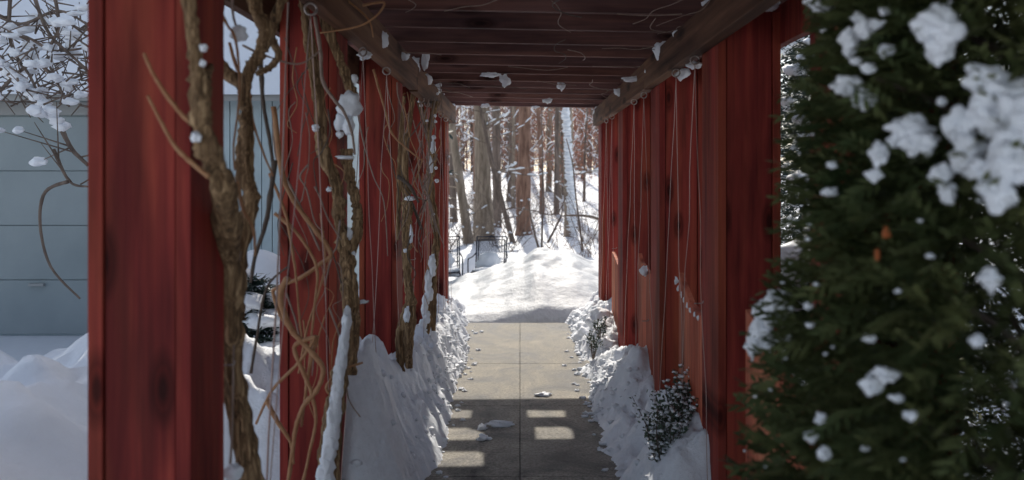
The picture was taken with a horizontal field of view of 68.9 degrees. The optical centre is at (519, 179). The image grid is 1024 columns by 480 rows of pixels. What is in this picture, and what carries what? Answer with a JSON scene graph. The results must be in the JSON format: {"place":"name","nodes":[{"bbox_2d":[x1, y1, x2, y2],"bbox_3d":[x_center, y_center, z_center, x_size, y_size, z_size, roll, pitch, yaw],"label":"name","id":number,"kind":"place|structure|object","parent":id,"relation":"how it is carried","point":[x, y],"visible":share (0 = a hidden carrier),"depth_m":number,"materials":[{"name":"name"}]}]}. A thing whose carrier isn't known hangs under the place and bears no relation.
{"place":"outdoors","nodes":[
{"label":"outdoors","id":0,"kind":"place"},
{"bbox_2d":[0,171,1023,479],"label":"snow ground","id":1,"kind":"structure","parent":0,"point":[42,407],"depth_m":3.56,"materials":[{"name":"snow"}]},
{"bbox_2d":[0,0,87,298],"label":"bare tree","id":2,"kind":"object","parent":1,"relation":"on","point":[42,107],"visible":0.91,"depth_m":4.59,"materials":[{"name":"brown plant"}]},
{"bbox_2d":[0,0,358,334],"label":"garage","id":3,"kind":"structure","parent":1,"relation":"on","point":[37,297],"depth_m":7.39,"materials":[{"name":"blue"}]},
{"bbox_2d":[0,117,87,333],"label":"door","id":4,"kind":"structure","parent":3,"relation":"in","point":[33,300],"depth_m":7.39,"materials":[{"name":"grey"}]},
{"bbox_2d":[242,268,279,347],"bbox_3d":[-1.553,0.947,4.176,0.786,0.929,0.766,0,0,0],"label":"evergreen shrub","id":5,"kind":"object","parent":1,"relation":"on","point":[253,297],"visible":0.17,"depth_m":4.09,"materials":[{"name":"green plant"}]},
{"bbox_2d":[224,293,470,479],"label":"snow bank","id":6,"kind":"structure","parent":1,"relation":"on","point":[398,429],"depth_m":3.52,"materials":[{"name":"snow"}]},
{"bbox_2d":[449,133,457,222],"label":"tree","id":7,"kind":"object","parent":1,"relation":"on","point":[453,194],"visible":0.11,"depth_m":27.91,"materials":[{"name":"brown plant"}]},
{"bbox_2d":[449,123,458,197],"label":"tree","id":8,"kind":"object","parent":1,"relation":"on","point":[450,136],"depth_m":12.89,"materials":[{"name":"brown plant"}]},
{"bbox_2d":[449,236,462,276],"bbox_3d":[-1.335,1.527,13.153,0.658,1.050,0.676,0,0,-6],"label":"patio chair","id":9,"kind":"object","parent":1,"relation":"on","point":[451,264],"visible":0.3,"depth_m":13.34,"materials":[{"name":"grey metal"}]},
{"bbox_2d":[449,106,472,201],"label":"tree","id":10,"kind":"object","parent":1,"relation":"on","point":[449,154],"visible":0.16,"depth_m":35.67,"materials":[{"name":"brown plant"}]},
{"bbox_2d":[455,105,467,158],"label":"tree","id":11,"kind":"object","parent":1,"relation":"on","point":[457,122],"visible":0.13,"depth_m":53.91,"materials":[{"name":"brown plant"}]},
{"bbox_2d":[449,176,474,215],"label":"bare brush","id":12,"kind":"object","parent":1,"relation":"on","point":[470,200],"visible":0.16,"depth_m":29.60,"materials":[{"name":"brown plant"}]},
{"bbox_2d":[459,106,469,169],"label":"tree","id":13,"kind":"object","parent":1,"relation":"on","point":[461,143],"visible":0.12,"depth_m":61.34,"materials":[{"name":"brown plant"}]},
{"bbox_2d":[459,108,469,170],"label":"tree","id":14,"kind":"object","parent":1,"relation":"on","point":[463,149],"visible":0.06,"depth_m":63.92,"materials":[{"name":"brown plant"}]},
{"bbox_2d":[456,111,474,205],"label":"tree","id":15,"kind":"object","parent":1,"relation":"on","point":[473,154],"visible":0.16,"depth_m":30.42,"materials":[{"name":"brown plant"}]},
{"bbox_2d":[459,106,473,172],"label":"tree","id":16,"kind":"object","parent":1,"relation":"on","point":[471,126],"visible":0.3,"depth_m":57.28,"materials":[{"name":"brown plant"}]},
{"bbox_2d":[463,108,469,170],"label":"tree","id":17,"kind":"object","parent":1,"relation":"on","point":[466,142],"visible":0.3,"depth_m":62.02,"materials":[{"name":"brown plant"}]},
{"bbox_2d":[449,119,490,243],"bbox_3d":[-2.071,-2.703,19.554,2.476,9.226,1.664,0,0,-43],"label":"tree","id":18,"kind":"object","parent":1,"relation":"on","point":[459,178],"visible":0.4,"depth_m":19.47,"materials":[{"name":"brown plant"}]},
{"bbox_2d":[449,175,495,252],"bbox_3d":[-1.701,0.787,16.458,2.256,1.833,2.691,0,0,-6],"label":"bare brush","id":19,"kind":"object","parent":1,"relation":"on","point":[472,193],"visible":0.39,"depth_m":16.57,"materials":[{"name":"brown plant"}]},
{"bbox_2d":[449,190,497,245],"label":"bare brush","id":20,"kind":"object","parent":1,"relation":"on","point":[451,222],"visible":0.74,"depth_m":18.77,"materials":[{"name":"brown plant"}]},
{"bbox_2d":[457,201,517,245],"bbox_3d":[-0.613,1.117,18.752,1.481,1.203,1.766,0,0,-33],"label":"bare brush","id":21,"kind":"object","parent":1,"relation":"on","point":[494,228],"visible":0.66,"depth_m":18.67,"materials":[{"name":"brown plant"}]},
{"bbox_2d":[467,235,508,272],"bbox_3d":[-0.542,1.518,13.053,0.658,1.050,0.676,0,0,7],"label":"patio chair","id":22,"kind":"object","parent":1,"relation":"on","point":[486,260],"visible":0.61,"depth_m":13.19,"materials":[{"name":"grey metal"}]},
{"bbox_2d":[449,173,550,218],"bbox_3d":[-1.335,0.419,28.095,5.127,2.462,2.778,0,0,-32],"label":"bare brush","id":23,"kind":"object","parent":1,"relation":"on","point":[509,193],"visible":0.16,"depth_m":27.85,"materials":[{"name":"brown plant"}]},
{"bbox_2d":[468,106,538,240],"bbox_3d":[-0.827,-2.854,20.641,2.439,9.513,1.526,0,0,33],"label":"tree","id":24,"kind":"object","parent":1,"relation":"on","point":[482,166],"visible":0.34,"depth_m":20.33,"materials":[{"name":"brown plant"}]},
{"bbox_2d":[459,105,547,241],"bbox_3d":[-0.900,-2.192,19.964,2.472,8.232,2.235,0,0,-34],"label":"tree","id":25,"kind":"object","parent":1,"relation":"on","point":[495,171],"visible":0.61,"depth_m":20.02,"materials":[{"name":"brown plant"}]},
{"bbox_2d":[492,106,517,227],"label":"tree","id":26,"kind":"object","parent":1,"relation":"on","point":[496,144],"visible":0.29,"depth_m":25.91,"materials":[{"name":"brown plant"}]},
{"bbox_2d":[492,106,517,179],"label":"tree","id":27,"kind":"object","parent":1,"relation":"on","point":[517,146],"visible":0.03,"depth_m":38.44,"materials":[{"name":"brown plant"}]},
{"bbox_2d":[501,106,509,177],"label":"tree","id":28,"kind":"object","parent":1,"relation":"on","point":[507,123],"visible":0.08,"depth_m":49.92,"materials":[{"name":"brown plant"}]},
{"bbox_2d":[501,106,517,206],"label":"tree","id":29,"kind":"object","parent":1,"relation":"on","point":[513,151],"visible":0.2,"depth_m":33.12,"materials":[{"name":"brown plant"}]},
{"bbox_2d":[455,189,568,252],"bbox_3d":[-0.117,0.976,17.547,2.014,1.636,2.402,0,0,39],"label":"bare brush","id":30,"kind":"object","parent":1,"relation":"on","point":[513,231],"visible":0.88,"depth_m":17.57,"materials":[{"name":"brown plant"}]},
{"bbox_2d":[449,155,586,244],"bbox_3d":[0.039,0.531,18.675,2.747,2.434,5.069,0,0,28],"label":"bare brush","id":31,"kind":"object","parent":1,"relation":"on","point":[509,231],"visible":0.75,"depth_m":18.72,"materials":[{"name":"brown plant"}]},
{"bbox_2d":[502,106,537,201],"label":"tree","id":32,"kind":"object","parent":1,"relation":"on","point":[509,159],"visible":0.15,"depth_m":36.31,"materials":[{"name":"brown plant"}]},
{"bbox_2d":[88,0,958,479],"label":"pergola","id":33,"kind":"object","parent":1,"relation":"on","point":[686,182],"visible":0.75,"depth_m":3.21,"materials":[{"name":"red wood"}]},
{"bbox_2d":[143,0,319,479],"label":"climbing vine","id":34,"kind":"object","parent":33,"relation":"attached to","point":[233,230],"visible":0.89,"depth_m":1.98,"materials":[{"name":"brown plant"}]},
{"bbox_2d":[255,1,385,479],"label":"climbing vine","id":35,"kind":"object","parent":33,"relation":"attached to","point":[347,241],"visible":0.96,"depth_m":2.80,"materials":[{"name":"brown plant"}]},
{"bbox_2d":[356,50,372,60],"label":"snow clump","id":36,"kind":"object","parent":33,"relation":"attached to","point":[368,55],"visible":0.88,"depth_m":3.49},
{"bbox_2d":[382,31,388,47],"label":"snow clump","id":37,"kind":"object","parent":33,"relation":"attached to","point":[385,42],"visible":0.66,"depth_m":3.73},
{"bbox_2d":[357,69,444,371],"bbox_3d":[-0.695,0.345,4.399,0.530,1.937,0.413,0,0,0],"label":"climbing vine","id":38,"kind":"object","parent":33,"relation":"hanging from","point":[404,337],"visible":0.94,"depth_m":4.43,"materials":[{"name":"brown plant"}]},
{"bbox_2d":[401,52,409,60],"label":"snow clump","id":39,"kind":"object","parent":33,"relation":"attached to","point":[404,56],"visible":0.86,"depth_m":4.33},
{"bbox_2d":[412,56,419,67],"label":"snow clump","id":40,"kind":"object","parent":33,"relation":"attached to","point":[416,60],"visible":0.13,"depth_m":5.09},
{"bbox_2d":[421,54,429,70],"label":"snow clump","id":41,"kind":"object","parent":33,"relation":"attached to","point":[425,60],"visible":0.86,"depth_m":4.98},
{"bbox_2d":[425,73,432,84],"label":"snow clump","id":42,"kind":"object","parent":33,"relation":"on","point":[430,79],"visible":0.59,"depth_m":5.58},
{"bbox_2d":[481,103,488,107],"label":"snow clump","id":43,"kind":"object","parent":33,"relation":"attached to","point":[486,105],"visible":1,"depth_m":7.89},
{"bbox_2d":[480,72,500,77],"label":"snow clump","id":44,"kind":"object","parent":33,"relation":"hanging from","point":[491,74],"visible":1,"depth_m":5.43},
{"bbox_2d":[499,74,510,87],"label":"snow clump","id":45,"kind":"object","parent":33,"relation":"attached to","point":[504,80],"visible":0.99,"depth_m":5.73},
{"bbox_2d":[542,98,552,103],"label":"snow clump","id":46,"kind":"object","parent":33,"relation":"attached to","point":[548,100],"visible":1,"depth_m":6.88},
{"bbox_2d":[402,0,709,334],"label":"climbing vine","id":47,"kind":"object","parent":33,"relation":"attached to","point":[428,313],"visible":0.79,"depth_m":5.64,"materials":[{"name":"brown plant"}]},
{"bbox_2d":[556,82,565,91],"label":"snow clump","id":48,"kind":"object","parent":33,"relation":"hanging from","point":[561,87],"visible":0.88,"depth_m":5.98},
{"bbox_2d":[614,88,619,96],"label":"snow clump","id":49,"kind":"object","parent":33,"relation":"attached to","point":[617,92],"visible":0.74,"depth_m":5.88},
{"bbox_2d":[621,76,636,81],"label":"snow clump","id":50,"kind":"object","parent":33,"relation":"hanging from","point":[630,79],"visible":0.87,"depth_m":5.04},
{"bbox_2d":[639,265,647,276],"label":"snow clump","id":51,"kind":"object","parent":33,"relation":"on","point":[643,270],"visible":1,"depth_m":4.99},
{"bbox_2d":[652,41,665,60],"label":"snow clump","id":52,"kind":"object","parent":33,"relation":"attached to","point":[657,45],"visible":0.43,"depth_m":4.23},
{"bbox_2d":[674,68,690,81],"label":"snow clump","id":53,"kind":"object","parent":33,"relation":"attached to","point":[685,72],"visible":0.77,"depth_m":4.38,"materials":[{"name":"snow"}]},
{"bbox_2d":[686,61,701,69],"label":"snow clump","id":54,"kind":"object","parent":33,"relation":"attached to","point":[691,66],"visible":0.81,"depth_m":3.69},
{"bbox_2d":[765,2,779,11],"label":"snow clump","id":55,"kind":"object","parent":33,"relation":"attached to","point":[774,7],"visible":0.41,"depth_m":3.15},
{"bbox_2d":[449,247,597,322],"bbox_3d":[0.500,1.610,10.440,5.800,1.397,5.080,0,0,0],"label":"snow pile","id":56,"kind":"object","parent":1,"relation":"on","point":[543,285],"visible":0.33,"depth_m":8.89,"materials":[{"name":"snow"}]},
{"bbox_2d":[449,105,597,197],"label":"branch snow","id":57,"kind":"structure","parent":1,"relation":"on","point":[462,113],"depth_m":37.22,"materials":[{"name":"snow"}]},
{"bbox_2d":[496,107,552,235],"bbox_3d":[0.108,-3.227,22.256,1.833,10.214,1.398,0,0,0],"label":"tree","id":58,"kind":"object","parent":1,"relation":"on","point":[523,187],"visible":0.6,"depth_m":21.90,"materials":[{"name":"red plant"}]},
{"bbox_2d":[504,107,546,194],"bbox_3d":[-0.044,-5.821,38.274,2.271,13.892,2.635,0,0,41],"label":"tree","id":59,"kind":"object","parent":1,"relation":"on","point":[517,119],"visible":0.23,"depth_m":37.94,"materials":[{"name":"red plant"}]},
{"bbox_2d":[456,106,597,193],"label":"dead leaves","id":60,"kind":"object","parent":1,"relation":"on","point":[588,133],"visible":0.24,"depth_m":39.88,"materials":[{"name":"brown plant"}]},
{"bbox_2d":[459,106,597,169],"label":"woods","id":61,"kind":"object","parent":1,"relation":"on","point":[468,141],"visible":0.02,"depth_m":68.92,"materials":[{"name":"plant"}]},
{"bbox_2d":[505,107,553,214],"bbox_3d":[0.563,-4.497,30.100,2.309,12.175,1.990,0,0,-9],"label":"tree","id":62,"kind":"object","parent":1,"relation":"on","point":[538,125],"visible":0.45,"depth_m":30.11,"materials":[{"name":"red plant"}]},
{"bbox_2d":[527,197,539,247],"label":"sapling","id":63,"kind":"object","parent":1,"relation":"on","point":[536,240],"visible":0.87,"depth_m":16.98,"materials":[{"name":"brown plant"}]},
{"bbox_2d":[515,188,553,233],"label":"bare brush","id":64,"kind":"object","parent":1,"relation":"on","point":[540,217],"visible":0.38,"depth_m":22.71,"materials":[{"name":"brown plant"}]},
{"bbox_2d":[513,184,558,218],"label":"bare brush","id":65,"kind":"object","parent":1,"relation":"on","point":[540,205],"visible":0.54,"depth_m":28.78,"materials":[{"name":"brown plant"}]},
{"bbox_2d":[530,108,543,176],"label":"tree","id":66,"kind":"object","parent":1,"relation":"on","point":[531,147],"visible":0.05,"depth_m":51.15,"materials":[{"name":"red plant"}]},
{"bbox_2d":[531,107,546,185],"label":"tree","id":67,"kind":"object","parent":1,"relation":"on","point":[543,125],"visible":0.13,"depth_m":43.34,"materials":[{"name":"red plant"}]},
{"bbox_2d":[541,107,543,247],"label":"sapling","id":68,"kind":"object","parent":1,"relation":"on","point":[542,186],"visible":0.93,"depth_m":16.99,"materials":[{"name":"brown plant"}]},
{"bbox_2d":[499,189,565,214],"bbox_3d":[0.274,0.514,17.001,1.534,0.600,0.036,0,0,0],"label":"bough","id":69,"kind":"object","parent":68,"relation":"attached to","point":[533,210],"visible":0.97,"depth_m":16.99,"materials":[{"name":"brown plant"}]},
{"bbox_2d":[502,192,583,249],"bbox_3d":[0.595,1.013,17.952,2.114,1.472,1.402,0,0,29],"label":"bare brush","id":70,"kind":"object","parent":1,"relation":"on","point":[552,219],"visible":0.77,"depth_m":17.89,"materials":[{"name":"red plant"}]},
{"bbox_2d":[532,180,559,208],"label":"bare brush","id":71,"kind":"object","parent":1,"relation":"on","point":[539,195],"visible":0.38,"depth_m":32.10,"materials":[{"name":"brown plant"}]},
{"bbox_2d":[531,107,563,194],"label":"tree","id":72,"kind":"object","parent":1,"relation":"on","point":[561,141],"visible":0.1,"depth_m":38.87,"materials":[{"name":"brown plant"}]},
{"bbox_2d":[507,107,591,191],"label":"tree","id":73,"kind":"object","parent":1,"relation":"on","point":[549,129],"visible":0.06,"depth_m":40.14,"materials":[{"name":"brown plant"}]},
{"bbox_2d":[543,107,558,214],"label":"tree","id":74,"kind":"object","parent":1,"relation":"on","point":[556,161],"visible":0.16,"depth_m":29.96,"materials":[{"name":"brown plant"}]},
{"bbox_2d":[505,179,596,224],"bbox_3d":[1.116,0.557,25.666,4.551,2.185,2.466,0,0,12],"label":"bare brush","id":75,"kind":"object","parent":1,"relation":"on","point":[550,205],"visible":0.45,"depth_m":25.89,"materials":[{"name":"brown plant"}]},
{"bbox_2d":[547,205,562,242],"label":"sapling","id":76,"kind":"object","parent":1,"relation":"on","point":[550,237],"visible":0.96,"depth_m":16.98,"materials":[{"name":"brown plant"}]},
{"bbox_2d":[532,173,587,213],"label":"bare brush","id":77,"kind":"object","parent":1,"relation":"on","point":[553,200],"visible":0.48,"depth_m":29.77,"materials":[{"name":"brown plant"}]},
{"bbox_2d":[532,107,595,198],"bbox_3d":[1.833,-5.744,37.285,3.792,13.816,1.347,0,0,-9],"label":"tree","id":78,"kind":"object","parent":1,"relation":"on","point":[560,171],"visible":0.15,"depth_m":37.08,"materials":[{"name":"brown plant"}]},
{"bbox_2d":[539,162,597,256],"bbox_3d":[1.631,0.689,16.701,2.421,2.145,4.468,0,0,-24],"label":"bare brush","id":79,"kind":"object","parent":1,"relation":"on","point":[582,250],"visible":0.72,"depth_m":16.50,"materials":[{"name":"brown plant"}]},
{"bbox_2d":[548,200,589,230],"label":"bare brush","id":80,"kind":"object","parent":1,"relation":"on","point":[558,219],"visible":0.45,"depth_m":23.28,"materials":[{"name":"brown plant"}]},
{"bbox_2d":[548,107,597,237],"bbox_3d":[1.496,-2.762,20.991,1.698,9.212,1.240,0,0,44],"label":"tree","id":81,"kind":"object","parent":1,"relation":"on","point":[567,131],"visible":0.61,"depth_m":20.84,"materials":[{"name":"brown plant"}]},
{"bbox_2d":[561,225,584,249],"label":"bare brush","id":82,"kind":"object","parent":1,"relation":"on","point":[569,240],"visible":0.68,"depth_m":17.93,"materials":[{"name":"brown plant"}]},
{"bbox_2d":[566,139,582,249],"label":"sapling","id":83,"kind":"object","parent":1,"relation":"on","point":[575,196],"visible":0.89,"depth_m":16.99,"materials":[{"name":"brown plant"}]},
{"bbox_2d":[551,205,597,243],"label":"bare brush","id":84,"kind":"object","parent":1,"relation":"on","point":[583,228],"visible":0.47,"depth_m":19.39,"materials":[{"name":"brown plant"}]},
{"bbox_2d":[563,214,597,219],"bbox_3d":[1.480,0.907,17.709,1.156,0.190,0.102,0,0,-32],"label":"bough","id":85,"kind":"object","parent":84,"relation":"attached to","point":[587,216],"visible":0.7,"depth_m":17.73,"materials":[{"name":"brown plant"}]},
{"bbox_2d":[561,185,593,234],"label":"bare brush","id":86,"kind":"object","parent":1,"relation":"on","point":[583,219],"visible":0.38,"depth_m":21.54,"materials":[{"name":"brown plant"}]},
{"bbox_2d":[560,221,597,257],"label":"bare brush","id":87,"kind":"object","parent":1,"relation":"on","point":[587,253],"visible":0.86,"depth_m":16.05,"materials":[{"name":"brown plant"}]},
{"bbox_2d":[573,108,595,178],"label":"tree","id":88,"kind":"object","parent":1,"relation":"on","point":[582,118],"visible":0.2,"depth_m":48.12,"materials":[{"name":"red plant"}]},
{"bbox_2d":[573,108,597,201],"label":"tree","id":89,"kind":"object","parent":1,"relation":"on","point":[584,163],"visible":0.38,"depth_m":35.77,"materials":[{"name":"brown plant"}]},
{"bbox_2d":[573,108,597,173],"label":"tree","id":90,"kind":"object","parent":1,"relation":"on","point":[588,150],"visible":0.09,"depth_m":55.84,"materials":[{"name":"brown plant"}]},
{"bbox_2d":[592,126,597,170],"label":"tree","id":91,"kind":"object","parent":1,"relation":"on","point":[596,147],"visible":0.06,"depth_m":62.95,"materials":[{"name":"brown plant"}]},
{"bbox_2d":[564,290,804,479],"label":"snow bank","id":92,"kind":"structure","parent":1,"relation":"on","point":[617,375],"depth_m":4.67,"materials":[{"name":"snow"}]},
{"bbox_2d":[573,321,588,340],"bbox_3d":[0.634,1.491,7.191,0.257,0.237,0.252,0,0,-32],"label":"snow mound","id":93,"kind":"object","parent":92,"relation":"on","point":[582,329],"visible":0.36,"depth_m":7.13,"materials":[{"name":"snow"}]},
{"bbox_2d":[585,330,602,359],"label":"leafy bush","id":94,"kind":"object","parent":92,"relation":"on","point":[594,341],"visible":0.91,"depth_m":6.13,"materials":[{"name":"green plant"}]},
{"bbox_2d":[585,307,612,329],"bbox_3d":[0.746,1.313,6.893,0.300,0.282,0.310,0,0,0],"label":"snow mound","id":95,"kind":"object","parent":92,"relation":"on","point":[599,313],"visible":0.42,"depth_m":6.84,"materials":[{"name":"snow"}]},
{"bbox_2d":[592,315,608,338],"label":"leafy bush","id":96,"kind":"object","parent":92,"relation":"on","point":[600,327],"visible":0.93,"depth_m":6.49,"materials":[{"name":"green plant"}]},
{"bbox_2d":[593,333,616,356],"bbox_3d":[0.739,1.450,6.505,0.218,0.216,0.211,0,0,14],"label":"snow mound","id":97,"kind":"object","parent":92,"relation":"on","point":[608,342],"visible":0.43,"depth_m":6.42,"materials":[{"name":"snow"}]},
{"bbox_2d":[629,388,697,461],"bbox_3d":[0.735,1.263,3.623,0.328,0.536,0.351,0,0,-22],"label":"leafy bush","id":98,"kind":"object","parent":92,"relation":"on","point":[672,417],"visible":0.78,"depth_m":3.58,"materials":[{"name":"green plant"}]},
{"bbox_2d":[659,363,691,411],"bbox_3d":[0.839,1.147,3.782,0.269,0.449,0.184,0,0,0],"label":"leafy bush","id":99,"kind":"object","parent":92,"relation":"on","point":[685,388],"visible":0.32,"depth_m":3.75,"materials":[{"name":"green plant"}]},
{"bbox_2d":[781,34,809,271],"bbox_3d":[2.213,-0.019,5.319,1.420,2.940,1.434,0,0,0],"label":"evergreen shrub","id":100,"kind":"object","parent":1,"relation":"on","point":[794,71],"visible":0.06,"depth_m":5.33,"materials":[{"name":"green plant"}]},
{"bbox_2d":[781,36,809,243],"bbox_3d":[3.488,-1.203,9.140,2.439,5.306,2.370,0,0,0],"label":"evergreen shrub","id":101,"kind":"object","parent":1,"relation":"on","point":[783,81],"visible":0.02,"depth_m":8.89,"materials":[{"name":"green plant"}]},
{"bbox_2d":[781,228,809,384],"bbox_3d":[1.629,0.794,3.891,0.777,1.216,0.760,0,0,0],"label":"evergreen shrub","id":102,"kind":"object","parent":1,"relation":"on","point":[788,247],"visible":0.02,"depth_m":3.93,"materials":[{"name":"green plant"}]},
{"bbox_2d":[781,45,809,243],"bbox_3d":[4.874,-2.609,12.920,3.419,8.119,3.470,0,0,0],"label":"evergreen shrub","id":103,"kind":"object","parent":1,"relation":"on","point":[783,53],"visible":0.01,"depth_m":12.09,"materials":[{"name":"green plant"}]},
{"bbox_2d":[717,0,1023,479],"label":"evergreen shrub","id":104,"kind":"object","parent":1,"relation":"on","point":[911,45],"visible":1,"depth_m":1.30,"materials":[{"name":"green plant"}]},
{"bbox_2d":[959,0,1023,477],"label":"evergreen shrub","id":105,"kind":"object","parent":1,"relation":"on","point":[976,412],"visible":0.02,"depth_m":2.57,"materials":[{"name":"green plant"}]},
{"bbox_2d":[425,323,620,479],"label":"path","id":106,"kind":"structure","parent":0,"point":[516,368],"depth_m":4.95,"materials":[{"name":"concrete"}]},
{"bbox_2d":[477,423,487,429],"bbox_3d":[-0.233,1.540,4.641,0.065,0.050,0.055,0,0,11],"label":"snow lump","id":107,"kind":"object","parent":106,"relation":"on","point":[481,426],"visible":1,"depth_m":4.62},
{"bbox_2d":[476,433,491,440],"bbox_3d":[-0.218,1.540,4.451,0.085,0.048,0.079,0,0,-35],"label":"snow lump","id":108,"kind":"object","parent":106,"relation":"on","point":[482,437],"visible":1,"depth_m":4.44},
{"bbox_2d":[485,420,514,427],"bbox_3d":[-0.127,1.539,4.697,0.195,0.057,0.083,0,0,0],"label":"snow lump","id":109,"kind":"object","parent":106,"relation":"on","point":[498,423],"visible":0.99,"depth_m":4.68,"materials":[{"name":"snow"}]},
{"bbox_2d":[534,392,551,396],"bbox_3d":[0.167,1.546,5.362,0.126,0.040,0.076,0,0,19],"label":"snow lump","id":110,"kind":"object","parent":106,"relation":"on","point":[543,394],"visible":1,"depth_m":5.34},
{"bbox_2d":[459,1,1019,170],"label":"sky","id":111,"kind":"structure","parent":0,"point":[1004,1],"materials":[{"name":"white"}]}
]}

